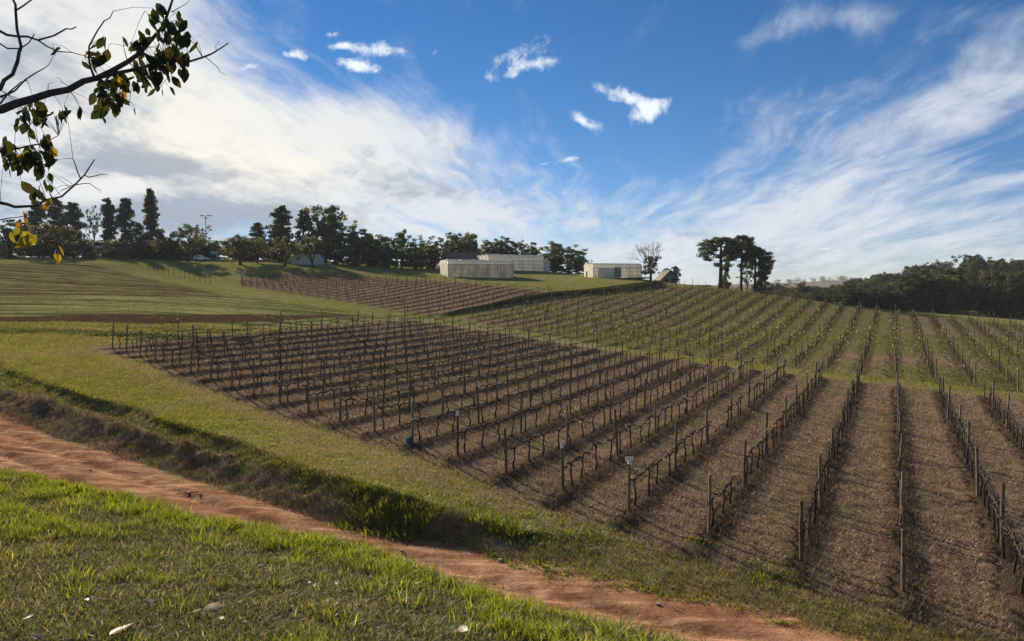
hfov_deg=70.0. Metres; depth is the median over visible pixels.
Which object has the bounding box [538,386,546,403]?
grapevine
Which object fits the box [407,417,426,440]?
grapevine
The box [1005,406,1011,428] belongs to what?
grapevine
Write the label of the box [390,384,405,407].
grapevine
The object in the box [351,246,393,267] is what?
dark tree
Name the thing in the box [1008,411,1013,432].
grapevine
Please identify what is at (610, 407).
trellis post
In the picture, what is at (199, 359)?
grapevine
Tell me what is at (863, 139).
sky
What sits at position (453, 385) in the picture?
grapevine
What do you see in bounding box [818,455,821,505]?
trellis post
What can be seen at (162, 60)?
leafy tree
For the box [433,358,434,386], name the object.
trellis post
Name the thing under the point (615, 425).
trellis post
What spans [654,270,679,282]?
hut
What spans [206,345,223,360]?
grapevine
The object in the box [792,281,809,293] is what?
wood tree
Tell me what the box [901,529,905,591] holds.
trellis post
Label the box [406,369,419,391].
grapevine
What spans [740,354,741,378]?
trellis post
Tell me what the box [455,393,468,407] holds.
grapevine
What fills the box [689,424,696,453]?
grapevine
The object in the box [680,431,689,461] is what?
grapevine
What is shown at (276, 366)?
grapevine
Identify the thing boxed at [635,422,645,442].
grapevine
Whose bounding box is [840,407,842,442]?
trellis post
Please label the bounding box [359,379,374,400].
grapevine
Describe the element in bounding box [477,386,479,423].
trellis post
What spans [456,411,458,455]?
trellis post
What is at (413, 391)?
grapevine
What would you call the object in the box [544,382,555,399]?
grapevine
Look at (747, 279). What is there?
column tree
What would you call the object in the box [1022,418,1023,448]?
trellis post
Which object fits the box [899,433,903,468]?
trellis post
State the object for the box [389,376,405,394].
grapevine
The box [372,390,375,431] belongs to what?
trellis post
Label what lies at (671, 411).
grapevine
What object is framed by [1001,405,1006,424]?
grapevine
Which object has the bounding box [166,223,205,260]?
round tree
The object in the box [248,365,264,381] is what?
grapevine
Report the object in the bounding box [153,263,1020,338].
trellis posts
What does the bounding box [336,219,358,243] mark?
dark tree
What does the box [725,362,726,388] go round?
trellis post
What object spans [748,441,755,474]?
grapevine
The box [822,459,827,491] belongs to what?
grapevine
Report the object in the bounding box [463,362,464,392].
trellis post
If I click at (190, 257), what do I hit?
house
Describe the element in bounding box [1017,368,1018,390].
trellis post
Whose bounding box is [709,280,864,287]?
distant hill
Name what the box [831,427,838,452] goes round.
grapevine
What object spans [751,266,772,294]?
tree
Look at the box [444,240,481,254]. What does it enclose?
dark tree
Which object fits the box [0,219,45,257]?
round tree
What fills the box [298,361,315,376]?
grapevine
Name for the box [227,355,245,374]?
grapevine
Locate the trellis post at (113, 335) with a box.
[112,322,113,346]
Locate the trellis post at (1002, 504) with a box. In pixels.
[1000,482,1004,546]
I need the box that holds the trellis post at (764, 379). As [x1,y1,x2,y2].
[763,368,764,394]
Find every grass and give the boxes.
[0,466,746,640]
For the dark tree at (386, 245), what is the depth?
181.53 m
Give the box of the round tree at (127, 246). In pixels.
[93,239,138,259]
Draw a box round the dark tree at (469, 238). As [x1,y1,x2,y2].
[457,231,481,254]
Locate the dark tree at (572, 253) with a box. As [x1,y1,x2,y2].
[550,244,588,272]
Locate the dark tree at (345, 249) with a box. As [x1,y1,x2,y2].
[331,248,353,265]
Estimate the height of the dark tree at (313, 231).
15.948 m
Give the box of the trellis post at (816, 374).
[815,362,816,387]
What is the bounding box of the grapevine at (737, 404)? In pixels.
[736,399,740,418]
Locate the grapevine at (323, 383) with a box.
[315,375,332,395]
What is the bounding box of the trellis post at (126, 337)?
[126,325,127,350]
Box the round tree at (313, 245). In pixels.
[296,234,326,266]
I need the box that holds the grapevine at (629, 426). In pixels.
[624,420,635,446]
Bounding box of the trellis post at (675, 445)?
[674,421,677,469]
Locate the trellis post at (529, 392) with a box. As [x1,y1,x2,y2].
[529,377,530,407]
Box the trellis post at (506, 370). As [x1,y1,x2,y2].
[506,355,507,381]
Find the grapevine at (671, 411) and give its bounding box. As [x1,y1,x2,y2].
[668,401,674,422]
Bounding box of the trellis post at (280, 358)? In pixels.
[280,344,281,369]
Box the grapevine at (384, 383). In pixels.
[376,373,391,396]
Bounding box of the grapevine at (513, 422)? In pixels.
[506,413,520,436]
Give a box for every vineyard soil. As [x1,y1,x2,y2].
[87,320,1023,640]
[238,273,564,316]
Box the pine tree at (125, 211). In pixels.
[113,197,139,258]
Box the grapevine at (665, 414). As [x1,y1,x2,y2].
[659,406,669,426]
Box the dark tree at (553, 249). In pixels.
[543,241,566,271]
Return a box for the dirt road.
[0,407,882,640]
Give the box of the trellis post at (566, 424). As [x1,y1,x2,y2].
[566,404,567,444]
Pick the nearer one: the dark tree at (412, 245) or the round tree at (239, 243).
the round tree at (239, 243)
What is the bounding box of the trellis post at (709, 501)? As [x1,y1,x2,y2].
[707,474,711,533]
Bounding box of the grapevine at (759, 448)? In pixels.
[755,436,761,467]
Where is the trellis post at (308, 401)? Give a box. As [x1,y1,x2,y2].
[306,377,309,411]
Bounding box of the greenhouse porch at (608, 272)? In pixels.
[596,267,620,277]
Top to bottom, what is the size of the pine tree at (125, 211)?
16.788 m
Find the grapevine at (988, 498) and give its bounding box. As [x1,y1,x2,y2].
[983,480,997,516]
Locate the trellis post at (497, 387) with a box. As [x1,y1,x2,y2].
[496,371,497,399]
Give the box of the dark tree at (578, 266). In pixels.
[562,256,585,274]
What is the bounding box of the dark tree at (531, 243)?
[521,239,537,253]
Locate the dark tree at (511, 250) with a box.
[499,238,522,254]
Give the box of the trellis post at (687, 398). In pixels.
[686,380,688,414]
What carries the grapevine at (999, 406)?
on the bare vineyard soil at (573, 494)
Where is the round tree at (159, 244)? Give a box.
[149,237,181,259]
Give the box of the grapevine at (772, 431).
[770,424,776,447]
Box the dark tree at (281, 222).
[261,205,294,261]
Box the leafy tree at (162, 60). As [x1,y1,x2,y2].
[0,0,228,263]
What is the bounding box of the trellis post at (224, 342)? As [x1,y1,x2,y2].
[223,331,224,354]
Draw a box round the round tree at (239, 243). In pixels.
[218,233,256,264]
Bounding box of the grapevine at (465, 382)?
[458,376,470,392]
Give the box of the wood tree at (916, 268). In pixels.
[905,266,934,274]
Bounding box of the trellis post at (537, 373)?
[537,361,538,387]
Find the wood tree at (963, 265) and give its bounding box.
[960,263,967,273]
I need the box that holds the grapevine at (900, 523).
[897,510,903,548]
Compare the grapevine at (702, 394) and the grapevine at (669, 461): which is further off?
the grapevine at (702, 394)
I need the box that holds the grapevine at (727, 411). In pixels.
[725,407,731,426]
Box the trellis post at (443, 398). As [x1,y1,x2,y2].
[442,380,443,414]
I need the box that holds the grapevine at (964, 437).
[962,428,966,456]
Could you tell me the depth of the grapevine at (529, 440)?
28.03 m
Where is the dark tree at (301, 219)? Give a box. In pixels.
[293,209,312,253]
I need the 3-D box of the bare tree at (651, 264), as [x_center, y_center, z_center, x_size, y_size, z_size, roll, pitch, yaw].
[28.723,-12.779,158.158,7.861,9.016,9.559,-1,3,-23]
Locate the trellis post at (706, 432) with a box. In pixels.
[705,406,707,443]
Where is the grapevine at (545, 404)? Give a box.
[544,397,556,422]
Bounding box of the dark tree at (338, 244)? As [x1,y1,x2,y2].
[315,230,353,264]
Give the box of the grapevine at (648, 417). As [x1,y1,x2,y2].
[643,412,652,436]
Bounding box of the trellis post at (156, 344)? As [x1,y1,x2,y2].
[154,332,157,359]
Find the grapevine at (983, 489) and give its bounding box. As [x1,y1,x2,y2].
[982,472,990,505]
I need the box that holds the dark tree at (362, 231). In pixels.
[346,229,392,266]
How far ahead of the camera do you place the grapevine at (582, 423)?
32.73 m
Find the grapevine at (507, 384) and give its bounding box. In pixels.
[502,374,513,395]
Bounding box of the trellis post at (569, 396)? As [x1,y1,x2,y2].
[569,379,570,414]
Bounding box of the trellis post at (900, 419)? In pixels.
[899,413,901,451]
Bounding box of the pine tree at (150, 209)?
[140,188,161,258]
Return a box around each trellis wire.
[132,311,408,332]
[140,316,441,341]
[146,313,425,336]
[161,319,451,344]
[174,322,466,349]
[199,322,483,355]
[217,325,510,361]
[237,326,529,368]
[259,330,545,376]
[281,332,569,384]
[309,336,587,392]
[346,338,615,400]
[376,345,635,409]
[417,349,660,409]
[459,360,673,431]
[509,357,718,446]
[565,365,738,459]
[632,363,784,472]
[712,374,810,497]
[803,365,859,518]
[897,384,903,517]
[944,383,1023,559]
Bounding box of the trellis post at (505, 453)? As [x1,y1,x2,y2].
[504,428,507,473]
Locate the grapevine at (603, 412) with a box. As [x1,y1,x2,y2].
[599,405,608,426]
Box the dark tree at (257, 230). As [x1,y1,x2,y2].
[248,222,266,260]
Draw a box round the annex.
[544,259,550,271]
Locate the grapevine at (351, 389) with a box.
[343,381,359,403]
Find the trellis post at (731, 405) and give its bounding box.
[730,388,731,422]
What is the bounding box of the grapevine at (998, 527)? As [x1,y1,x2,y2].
[993,499,1002,542]
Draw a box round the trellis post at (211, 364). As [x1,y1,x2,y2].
[210,349,212,378]
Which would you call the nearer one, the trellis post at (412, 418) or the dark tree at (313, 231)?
the trellis post at (412, 418)
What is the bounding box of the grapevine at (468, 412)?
[459,403,475,425]
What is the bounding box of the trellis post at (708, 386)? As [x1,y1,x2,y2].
[708,371,709,400]
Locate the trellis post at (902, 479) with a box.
[900,472,904,519]
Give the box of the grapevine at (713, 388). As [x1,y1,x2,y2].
[710,380,716,397]
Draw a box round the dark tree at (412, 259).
[389,248,435,269]
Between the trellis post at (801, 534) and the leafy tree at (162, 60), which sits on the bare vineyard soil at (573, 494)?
the trellis post at (801, 534)
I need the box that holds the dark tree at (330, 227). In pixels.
[319,210,348,263]
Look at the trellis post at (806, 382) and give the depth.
45.37 m
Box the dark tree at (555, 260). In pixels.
[541,254,565,270]
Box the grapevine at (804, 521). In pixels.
[799,509,806,553]
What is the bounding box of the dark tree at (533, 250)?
[517,246,542,254]
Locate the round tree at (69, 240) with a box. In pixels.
[28,222,89,258]
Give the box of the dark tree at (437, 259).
[421,242,448,269]
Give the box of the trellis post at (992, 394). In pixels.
[992,380,994,408]
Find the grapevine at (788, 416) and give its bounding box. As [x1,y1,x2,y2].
[784,406,792,426]
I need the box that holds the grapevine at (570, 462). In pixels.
[564,455,579,486]
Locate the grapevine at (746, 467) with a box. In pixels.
[742,454,749,482]
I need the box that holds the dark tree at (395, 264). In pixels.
[386,261,398,268]
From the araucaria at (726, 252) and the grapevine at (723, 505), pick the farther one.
the araucaria at (726, 252)
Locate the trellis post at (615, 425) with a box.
[614,409,618,455]
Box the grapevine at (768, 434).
[765,430,770,453]
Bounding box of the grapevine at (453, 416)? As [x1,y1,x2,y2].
[446,405,462,430]
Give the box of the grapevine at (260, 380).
[249,374,270,393]
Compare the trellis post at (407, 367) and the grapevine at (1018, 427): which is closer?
the grapevine at (1018, 427)
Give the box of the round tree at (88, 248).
[69,239,98,258]
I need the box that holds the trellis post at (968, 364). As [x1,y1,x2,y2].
[968,356,969,375]
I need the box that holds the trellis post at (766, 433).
[764,412,767,454]
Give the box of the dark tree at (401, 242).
[387,229,411,267]
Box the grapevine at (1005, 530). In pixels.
[999,512,1009,558]
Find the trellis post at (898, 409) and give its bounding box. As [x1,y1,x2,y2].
[897,397,899,429]
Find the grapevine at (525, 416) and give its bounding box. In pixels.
[518,404,531,431]
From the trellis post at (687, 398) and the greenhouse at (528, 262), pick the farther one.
the greenhouse at (528, 262)
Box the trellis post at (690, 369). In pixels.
[689,358,690,383]
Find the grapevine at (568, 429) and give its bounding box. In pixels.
[560,417,574,442]
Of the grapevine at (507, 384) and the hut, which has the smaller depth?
the grapevine at (507, 384)
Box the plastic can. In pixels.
[405,435,413,444]
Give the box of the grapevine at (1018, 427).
[1014,422,1019,443]
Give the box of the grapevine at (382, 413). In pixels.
[371,400,393,429]
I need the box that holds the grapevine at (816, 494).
[813,476,818,509]
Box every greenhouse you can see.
[440,259,513,277]
[477,254,543,270]
[584,263,641,278]
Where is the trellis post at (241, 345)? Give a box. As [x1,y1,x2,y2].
[241,334,242,358]
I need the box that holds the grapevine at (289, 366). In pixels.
[281,360,297,378]
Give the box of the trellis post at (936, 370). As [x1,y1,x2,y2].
[935,359,936,381]
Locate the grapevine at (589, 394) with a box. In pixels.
[584,384,593,406]
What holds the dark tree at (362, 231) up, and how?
on the ground at (222, 275)
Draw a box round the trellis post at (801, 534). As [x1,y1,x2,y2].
[799,500,803,560]
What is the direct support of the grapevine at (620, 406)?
on the bare vineyard soil at (573, 494)
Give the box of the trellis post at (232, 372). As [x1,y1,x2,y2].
[231,358,232,386]
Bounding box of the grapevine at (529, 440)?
[521,431,535,461]
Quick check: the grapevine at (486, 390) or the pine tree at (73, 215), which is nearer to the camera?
the grapevine at (486, 390)
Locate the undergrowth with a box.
[0,238,341,260]
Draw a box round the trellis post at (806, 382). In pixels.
[806,372,807,398]
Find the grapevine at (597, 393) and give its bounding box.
[593,387,602,402]
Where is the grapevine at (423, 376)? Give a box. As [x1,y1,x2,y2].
[417,370,431,388]
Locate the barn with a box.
[441,252,477,259]
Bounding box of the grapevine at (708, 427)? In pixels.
[703,416,711,441]
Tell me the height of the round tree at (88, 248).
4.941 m
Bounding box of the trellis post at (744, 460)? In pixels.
[742,439,746,486]
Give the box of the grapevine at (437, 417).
[427,411,445,435]
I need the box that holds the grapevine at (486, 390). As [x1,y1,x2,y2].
[480,383,492,402]
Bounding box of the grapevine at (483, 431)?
[474,416,491,447]
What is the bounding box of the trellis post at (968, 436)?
[967,420,969,462]
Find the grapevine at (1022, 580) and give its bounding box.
[1013,539,1023,594]
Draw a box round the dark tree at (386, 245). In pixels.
[372,237,396,264]
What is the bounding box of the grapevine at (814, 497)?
[808,480,820,523]
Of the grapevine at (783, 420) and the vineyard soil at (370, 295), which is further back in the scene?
the vineyard soil at (370, 295)
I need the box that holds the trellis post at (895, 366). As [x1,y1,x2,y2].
[895,357,896,377]
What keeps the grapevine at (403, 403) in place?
on the bare vineyard soil at (573, 494)
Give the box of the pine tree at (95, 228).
[85,205,103,252]
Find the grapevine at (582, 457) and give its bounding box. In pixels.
[572,451,590,477]
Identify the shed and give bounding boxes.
[291,254,323,264]
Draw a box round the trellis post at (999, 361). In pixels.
[998,349,999,370]
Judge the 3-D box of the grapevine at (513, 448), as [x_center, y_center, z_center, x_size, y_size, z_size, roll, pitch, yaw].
[0.043,4.914,27.014,0.313,1.302,1.500,1,3,24]
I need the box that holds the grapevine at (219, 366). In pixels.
[210,360,226,377]
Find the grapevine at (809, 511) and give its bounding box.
[805,496,818,538]
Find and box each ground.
[0,257,1023,640]
[465,287,1023,392]
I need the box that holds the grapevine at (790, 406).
[788,403,792,422]
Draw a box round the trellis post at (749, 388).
[748,378,749,404]
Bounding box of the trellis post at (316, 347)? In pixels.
[316,334,317,357]
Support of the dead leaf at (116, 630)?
on the ground at (222, 275)
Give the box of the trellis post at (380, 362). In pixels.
[379,349,381,372]
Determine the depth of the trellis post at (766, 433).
30.75 m
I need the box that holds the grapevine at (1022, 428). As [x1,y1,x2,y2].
[1019,424,1023,448]
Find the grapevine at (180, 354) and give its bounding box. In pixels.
[170,347,190,364]
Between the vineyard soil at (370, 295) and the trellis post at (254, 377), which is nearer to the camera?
the trellis post at (254, 377)
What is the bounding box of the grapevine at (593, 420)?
[587,412,599,431]
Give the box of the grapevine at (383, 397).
[375,392,390,411]
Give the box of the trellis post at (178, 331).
[177,320,178,342]
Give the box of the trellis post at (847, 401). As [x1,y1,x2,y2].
[846,390,848,416]
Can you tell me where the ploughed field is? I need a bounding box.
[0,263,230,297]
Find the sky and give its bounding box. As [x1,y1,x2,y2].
[0,0,1023,285]
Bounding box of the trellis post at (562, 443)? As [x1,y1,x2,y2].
[560,441,564,490]
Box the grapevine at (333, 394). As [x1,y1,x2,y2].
[323,387,343,406]
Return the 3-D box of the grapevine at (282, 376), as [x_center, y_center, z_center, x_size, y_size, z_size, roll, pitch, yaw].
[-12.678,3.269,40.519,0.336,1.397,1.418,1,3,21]
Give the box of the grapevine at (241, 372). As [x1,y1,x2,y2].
[233,364,250,385]
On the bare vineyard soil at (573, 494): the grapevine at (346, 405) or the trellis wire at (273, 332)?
the grapevine at (346, 405)
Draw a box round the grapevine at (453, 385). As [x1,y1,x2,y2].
[448,380,461,394]
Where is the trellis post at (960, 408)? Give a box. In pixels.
[958,404,961,437]
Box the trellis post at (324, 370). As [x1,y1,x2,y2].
[323,358,325,383]
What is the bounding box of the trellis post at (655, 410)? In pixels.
[654,401,656,433]
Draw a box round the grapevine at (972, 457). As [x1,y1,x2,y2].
[968,452,975,478]
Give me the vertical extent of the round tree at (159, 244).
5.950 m
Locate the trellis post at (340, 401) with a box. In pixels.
[339,387,341,421]
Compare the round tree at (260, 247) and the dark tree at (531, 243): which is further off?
the dark tree at (531, 243)
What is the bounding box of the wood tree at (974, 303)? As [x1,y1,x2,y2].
[968,299,989,314]
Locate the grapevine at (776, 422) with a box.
[774,418,779,441]
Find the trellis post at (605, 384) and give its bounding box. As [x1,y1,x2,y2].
[604,370,605,400]
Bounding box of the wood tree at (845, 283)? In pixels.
[835,279,858,288]
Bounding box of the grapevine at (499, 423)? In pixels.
[490,418,508,441]
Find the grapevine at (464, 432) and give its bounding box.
[455,420,472,452]
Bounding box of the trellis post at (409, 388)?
[408,372,410,405]
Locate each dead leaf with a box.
[31,633,41,639]
[109,623,132,634]
[145,599,153,606]
[203,603,222,611]
[456,625,467,631]
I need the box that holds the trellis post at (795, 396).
[795,384,796,413]
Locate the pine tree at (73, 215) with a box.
[57,202,87,257]
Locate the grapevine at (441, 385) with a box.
[434,377,447,397]
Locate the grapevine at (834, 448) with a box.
[833,434,837,459]
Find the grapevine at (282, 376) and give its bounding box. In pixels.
[274,369,289,390]
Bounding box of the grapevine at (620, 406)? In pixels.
[616,398,624,417]
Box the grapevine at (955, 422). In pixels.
[953,409,956,433]
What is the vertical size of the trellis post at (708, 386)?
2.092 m
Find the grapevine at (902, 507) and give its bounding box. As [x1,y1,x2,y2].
[895,494,907,528]
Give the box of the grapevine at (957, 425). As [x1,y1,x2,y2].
[956,424,959,443]
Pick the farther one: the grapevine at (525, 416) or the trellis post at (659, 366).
the trellis post at (659, 366)
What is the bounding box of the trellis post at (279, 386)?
[279,370,280,402]
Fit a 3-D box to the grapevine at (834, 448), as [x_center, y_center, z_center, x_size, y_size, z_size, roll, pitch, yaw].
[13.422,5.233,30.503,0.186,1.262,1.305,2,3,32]
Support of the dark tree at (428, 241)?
on the ground at (222, 275)
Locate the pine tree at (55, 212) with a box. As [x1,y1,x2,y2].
[46,199,66,237]
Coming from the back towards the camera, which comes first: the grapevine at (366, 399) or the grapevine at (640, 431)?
the grapevine at (366, 399)
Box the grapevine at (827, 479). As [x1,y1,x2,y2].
[823,455,830,482]
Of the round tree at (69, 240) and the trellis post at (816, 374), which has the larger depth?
the round tree at (69, 240)
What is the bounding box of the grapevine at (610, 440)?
[603,430,620,461]
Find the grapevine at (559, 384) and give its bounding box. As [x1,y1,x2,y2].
[554,376,564,396]
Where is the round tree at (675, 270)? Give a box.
[671,266,680,282]
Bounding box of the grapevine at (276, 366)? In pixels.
[266,362,285,380]
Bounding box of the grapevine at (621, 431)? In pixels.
[613,428,625,454]
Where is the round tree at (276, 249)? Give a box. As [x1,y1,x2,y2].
[268,236,299,265]
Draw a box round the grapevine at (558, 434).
[552,425,564,449]
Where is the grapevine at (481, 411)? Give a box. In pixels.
[474,404,486,422]
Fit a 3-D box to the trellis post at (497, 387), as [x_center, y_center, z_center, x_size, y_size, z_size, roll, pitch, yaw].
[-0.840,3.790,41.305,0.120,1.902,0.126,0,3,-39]
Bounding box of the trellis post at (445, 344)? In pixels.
[445,335,446,354]
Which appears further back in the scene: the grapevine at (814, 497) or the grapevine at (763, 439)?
the grapevine at (763, 439)
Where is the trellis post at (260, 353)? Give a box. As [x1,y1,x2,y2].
[260,339,261,364]
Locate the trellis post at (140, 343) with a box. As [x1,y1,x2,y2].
[139,330,141,355]
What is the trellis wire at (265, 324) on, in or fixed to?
attached to the trellis post
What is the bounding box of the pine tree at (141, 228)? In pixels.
[132,222,145,258]
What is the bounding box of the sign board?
[210,251,217,259]
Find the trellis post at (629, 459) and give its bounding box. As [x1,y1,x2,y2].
[625,457,633,511]
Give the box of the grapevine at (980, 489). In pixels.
[979,467,983,496]
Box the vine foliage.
[492,284,1023,377]
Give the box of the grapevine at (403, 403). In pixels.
[389,397,409,425]
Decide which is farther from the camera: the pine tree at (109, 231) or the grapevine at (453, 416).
the pine tree at (109, 231)
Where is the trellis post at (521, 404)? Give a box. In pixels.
[520,396,522,432]
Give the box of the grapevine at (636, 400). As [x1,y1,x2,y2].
[632,391,640,410]
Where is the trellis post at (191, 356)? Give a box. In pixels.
[190,342,192,371]
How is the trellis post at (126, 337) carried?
on the bare vineyard soil at (573, 494)
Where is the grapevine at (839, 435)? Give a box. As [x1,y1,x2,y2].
[838,422,842,446]
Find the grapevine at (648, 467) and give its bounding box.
[642,456,655,495]
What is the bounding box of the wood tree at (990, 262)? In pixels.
[987,260,1009,270]
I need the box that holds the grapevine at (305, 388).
[296,382,312,398]
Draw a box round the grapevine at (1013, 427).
[1010,417,1017,437]
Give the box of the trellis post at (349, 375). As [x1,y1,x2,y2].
[349,361,350,390]
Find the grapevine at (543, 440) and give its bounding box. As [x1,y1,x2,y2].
[537,429,550,454]
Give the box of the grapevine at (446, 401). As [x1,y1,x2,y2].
[437,394,453,412]
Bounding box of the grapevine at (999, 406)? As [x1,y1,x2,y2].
[995,397,1001,417]
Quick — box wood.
[765,253,1023,317]
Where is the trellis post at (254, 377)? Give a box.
[253,362,254,393]
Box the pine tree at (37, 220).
[26,201,48,243]
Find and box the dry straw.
[0,320,1023,640]
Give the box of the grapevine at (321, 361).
[313,355,329,373]
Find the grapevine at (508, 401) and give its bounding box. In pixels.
[502,393,514,413]
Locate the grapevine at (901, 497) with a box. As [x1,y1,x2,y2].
[893,484,903,515]
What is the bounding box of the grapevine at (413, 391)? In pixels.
[404,385,421,404]
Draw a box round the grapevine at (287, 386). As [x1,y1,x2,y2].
[275,380,298,401]
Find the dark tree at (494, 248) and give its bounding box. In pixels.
[487,236,509,254]
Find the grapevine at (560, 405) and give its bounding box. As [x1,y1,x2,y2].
[555,395,567,417]
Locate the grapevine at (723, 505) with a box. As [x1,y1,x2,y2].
[717,480,729,514]
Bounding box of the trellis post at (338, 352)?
[338,339,339,363]
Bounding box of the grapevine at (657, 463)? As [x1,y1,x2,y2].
[651,451,662,484]
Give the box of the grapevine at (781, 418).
[779,414,783,436]
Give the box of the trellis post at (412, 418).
[411,401,413,439]
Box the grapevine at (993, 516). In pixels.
[990,489,998,529]
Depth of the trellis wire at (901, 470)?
23.81 m
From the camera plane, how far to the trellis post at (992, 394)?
43.10 m
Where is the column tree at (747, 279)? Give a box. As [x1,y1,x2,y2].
[736,266,753,291]
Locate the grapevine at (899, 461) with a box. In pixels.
[897,454,901,487]
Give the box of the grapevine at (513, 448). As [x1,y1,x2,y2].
[504,437,521,469]
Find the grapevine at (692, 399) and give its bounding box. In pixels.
[689,391,695,409]
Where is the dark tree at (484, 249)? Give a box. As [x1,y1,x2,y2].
[479,239,493,254]
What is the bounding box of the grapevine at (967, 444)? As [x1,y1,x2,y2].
[964,434,970,463]
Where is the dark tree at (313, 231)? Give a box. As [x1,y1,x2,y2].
[303,204,347,261]
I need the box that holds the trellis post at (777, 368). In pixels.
[776,357,777,382]
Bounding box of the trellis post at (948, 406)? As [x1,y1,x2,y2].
[947,386,950,418]
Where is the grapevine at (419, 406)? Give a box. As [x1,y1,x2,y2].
[414,400,427,419]
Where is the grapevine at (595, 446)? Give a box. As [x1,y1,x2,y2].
[585,439,602,469]
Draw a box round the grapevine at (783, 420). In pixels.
[781,409,785,430]
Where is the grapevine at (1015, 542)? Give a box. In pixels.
[1010,531,1019,576]
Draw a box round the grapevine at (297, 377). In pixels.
[289,371,306,387]
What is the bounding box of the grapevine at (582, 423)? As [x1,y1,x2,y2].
[576,410,588,437]
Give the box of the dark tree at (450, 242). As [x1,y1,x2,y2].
[439,232,468,263]
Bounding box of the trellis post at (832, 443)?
[830,428,833,467]
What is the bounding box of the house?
[180,247,216,259]
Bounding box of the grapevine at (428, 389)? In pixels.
[420,383,435,400]
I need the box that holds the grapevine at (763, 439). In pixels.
[760,432,765,460]
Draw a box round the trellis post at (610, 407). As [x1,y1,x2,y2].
[609,390,610,423]
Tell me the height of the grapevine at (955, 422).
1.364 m
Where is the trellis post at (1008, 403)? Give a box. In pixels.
[1005,394,1009,426]
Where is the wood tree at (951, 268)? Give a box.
[941,263,956,271]
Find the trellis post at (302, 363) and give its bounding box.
[301,349,302,376]
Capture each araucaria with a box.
[696,236,750,288]
[730,235,757,290]
[737,246,775,292]
[756,259,773,284]
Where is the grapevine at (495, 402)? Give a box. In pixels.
[488,398,501,417]
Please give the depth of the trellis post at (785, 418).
35.56 m
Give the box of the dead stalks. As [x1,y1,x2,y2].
[148,326,1023,640]
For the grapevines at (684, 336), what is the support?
on the ground at (222, 275)
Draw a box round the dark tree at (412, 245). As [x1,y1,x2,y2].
[406,238,430,268]
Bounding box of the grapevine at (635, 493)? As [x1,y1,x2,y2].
[628,470,641,505]
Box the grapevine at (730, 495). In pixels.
[726,474,735,503]
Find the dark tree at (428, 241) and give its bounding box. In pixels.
[417,234,441,268]
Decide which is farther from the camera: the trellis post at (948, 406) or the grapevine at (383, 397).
the trellis post at (948, 406)
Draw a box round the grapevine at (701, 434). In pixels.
[695,421,708,447]
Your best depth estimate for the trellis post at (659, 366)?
52.28 m
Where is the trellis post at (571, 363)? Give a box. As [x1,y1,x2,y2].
[570,352,571,377]
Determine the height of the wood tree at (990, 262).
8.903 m
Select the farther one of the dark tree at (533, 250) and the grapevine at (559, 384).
the dark tree at (533, 250)
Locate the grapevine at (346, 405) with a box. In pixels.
[334,395,355,419]
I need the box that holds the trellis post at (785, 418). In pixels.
[784,395,786,431]
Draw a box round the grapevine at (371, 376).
[363,368,379,386]
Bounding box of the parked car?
[193,255,209,260]
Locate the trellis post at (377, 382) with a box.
[377,367,378,398]
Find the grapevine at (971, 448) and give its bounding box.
[964,439,975,471]
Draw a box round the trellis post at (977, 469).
[975,446,978,497]
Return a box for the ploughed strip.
[0,314,361,324]
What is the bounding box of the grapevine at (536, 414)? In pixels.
[529,407,541,426]
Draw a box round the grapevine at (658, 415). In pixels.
[654,407,661,432]
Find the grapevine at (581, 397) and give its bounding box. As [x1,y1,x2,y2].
[576,388,587,409]
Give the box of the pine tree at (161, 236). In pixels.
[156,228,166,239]
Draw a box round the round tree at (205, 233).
[191,224,211,242]
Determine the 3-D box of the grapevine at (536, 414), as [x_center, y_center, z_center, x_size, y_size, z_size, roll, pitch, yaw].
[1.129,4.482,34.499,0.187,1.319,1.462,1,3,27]
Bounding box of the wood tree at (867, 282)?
[858,279,875,285]
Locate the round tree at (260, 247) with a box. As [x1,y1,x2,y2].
[245,236,270,262]
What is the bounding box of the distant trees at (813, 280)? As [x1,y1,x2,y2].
[786,275,859,283]
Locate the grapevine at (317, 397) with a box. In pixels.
[306,387,327,410]
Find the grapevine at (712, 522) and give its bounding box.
[706,492,718,527]
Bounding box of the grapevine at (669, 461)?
[665,447,674,475]
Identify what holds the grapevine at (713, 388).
on the bare vineyard soil at (573, 494)
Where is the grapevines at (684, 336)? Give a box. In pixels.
[111,270,1023,404]
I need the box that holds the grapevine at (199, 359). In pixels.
[188,352,208,370]
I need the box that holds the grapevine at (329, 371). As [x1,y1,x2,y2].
[322,365,336,382]
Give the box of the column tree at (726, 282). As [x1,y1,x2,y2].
[723,258,731,289]
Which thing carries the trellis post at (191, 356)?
on the bare vineyard soil at (573, 494)
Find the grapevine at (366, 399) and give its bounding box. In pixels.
[356,392,378,415]
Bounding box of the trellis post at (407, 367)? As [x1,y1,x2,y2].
[406,355,407,380]
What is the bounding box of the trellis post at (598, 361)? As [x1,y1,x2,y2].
[598,350,599,369]
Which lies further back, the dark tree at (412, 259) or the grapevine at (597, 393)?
the dark tree at (412, 259)
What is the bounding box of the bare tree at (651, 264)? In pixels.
[628,242,661,280]
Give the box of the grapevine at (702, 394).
[698,385,704,403]
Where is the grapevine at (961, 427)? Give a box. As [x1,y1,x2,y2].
[959,422,964,450]
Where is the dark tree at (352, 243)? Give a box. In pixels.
[334,233,380,265]
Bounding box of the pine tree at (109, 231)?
[99,197,118,257]
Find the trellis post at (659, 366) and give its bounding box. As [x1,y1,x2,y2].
[658,354,659,378]
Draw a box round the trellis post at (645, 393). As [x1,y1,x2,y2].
[643,378,646,407]
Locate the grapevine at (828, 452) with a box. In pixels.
[826,445,833,474]

